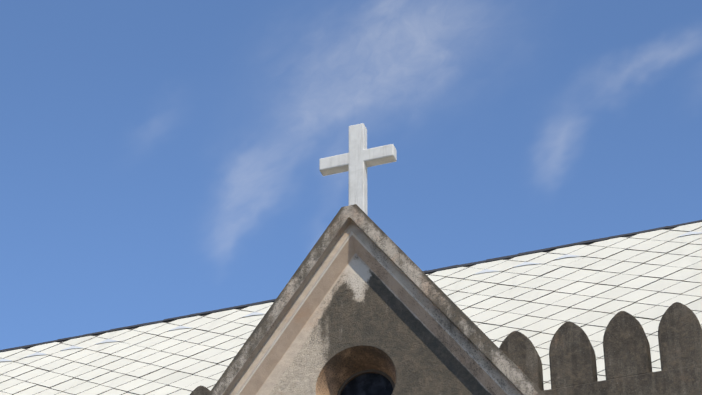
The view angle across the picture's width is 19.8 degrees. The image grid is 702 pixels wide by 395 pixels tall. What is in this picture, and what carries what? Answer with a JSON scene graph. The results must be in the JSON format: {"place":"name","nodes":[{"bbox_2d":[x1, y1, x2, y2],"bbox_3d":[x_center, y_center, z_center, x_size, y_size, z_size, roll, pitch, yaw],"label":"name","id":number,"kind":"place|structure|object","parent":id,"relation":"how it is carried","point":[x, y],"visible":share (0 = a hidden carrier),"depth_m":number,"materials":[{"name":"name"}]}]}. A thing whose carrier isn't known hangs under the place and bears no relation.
{"place":"outdoors","nodes":[
{"label":"outdoors","id":0,"kind":"place"},
{"bbox_2d":[0,231,701,361],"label":"roof flashing pieces","id":1,"kind":"object","parent":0,"point":[257,313],"visible":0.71,"depth_m":30.50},
{"bbox_2d":[0,0,701,349],"label":"sky","id":2,"kind":"structure","parent":0,"point":[160,159],"materials":[{"name":"blue"}]},
{"label":"ground","id":3,"kind":"structure","parent":0,"visible":0},
{"bbox_2d":[190,302,701,394],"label":"parapet merlons","id":4,"kind":"object","parent":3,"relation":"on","point":[627,360],"visible":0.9,"depth_m":22.58,"materials":[{"name":"paint"}]},
{"bbox_2d":[208,204,544,394],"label":"gable wall","id":5,"kind":"structure","parent":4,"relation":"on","point":[361,290],"depth_m":23.93,"materials":[{"name":"paint"}]},
{"bbox_2d":[1,226,701,394],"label":"roof deck","id":6,"kind":"structure","parent":5,"relation":"on","point":[627,237],"depth_m":28.74,"materials":[{"name":"grey"}]},
{"bbox_2d":[0,222,701,394],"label":"roof tiles","id":7,"kind":"object","parent":6,"relation":"on","point":[192,382],"visible":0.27,"depth_m":28.72,"materials":[{"name":"white tile"}]},
{"bbox_2d":[0,220,701,351],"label":"roof ridge cap","id":8,"kind":"object","parent":7,"relation":"on","point":[425,272],"visible":0.48,"depth_m":30.26,"materials":[{"name":"black metal"}]},
{"bbox_2d":[319,123,396,215],"bbox_3d":[0.088,-0.287,25.378,0.995,1.500,0.150,-11,-37,16],"label":"cross","id":9,"kind":"object","parent":5,"relation":"on","point":[358,159],"visible":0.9,"depth_m":25.41,"materials":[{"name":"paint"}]},
{"bbox_2d":[337,369,394,394],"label":"oculus window","id":10,"kind":"structure","parent":5,"relation":"attached to","point":[370,382],"depth_m":23.96,"materials":[{"name":"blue glass"}]}
]}

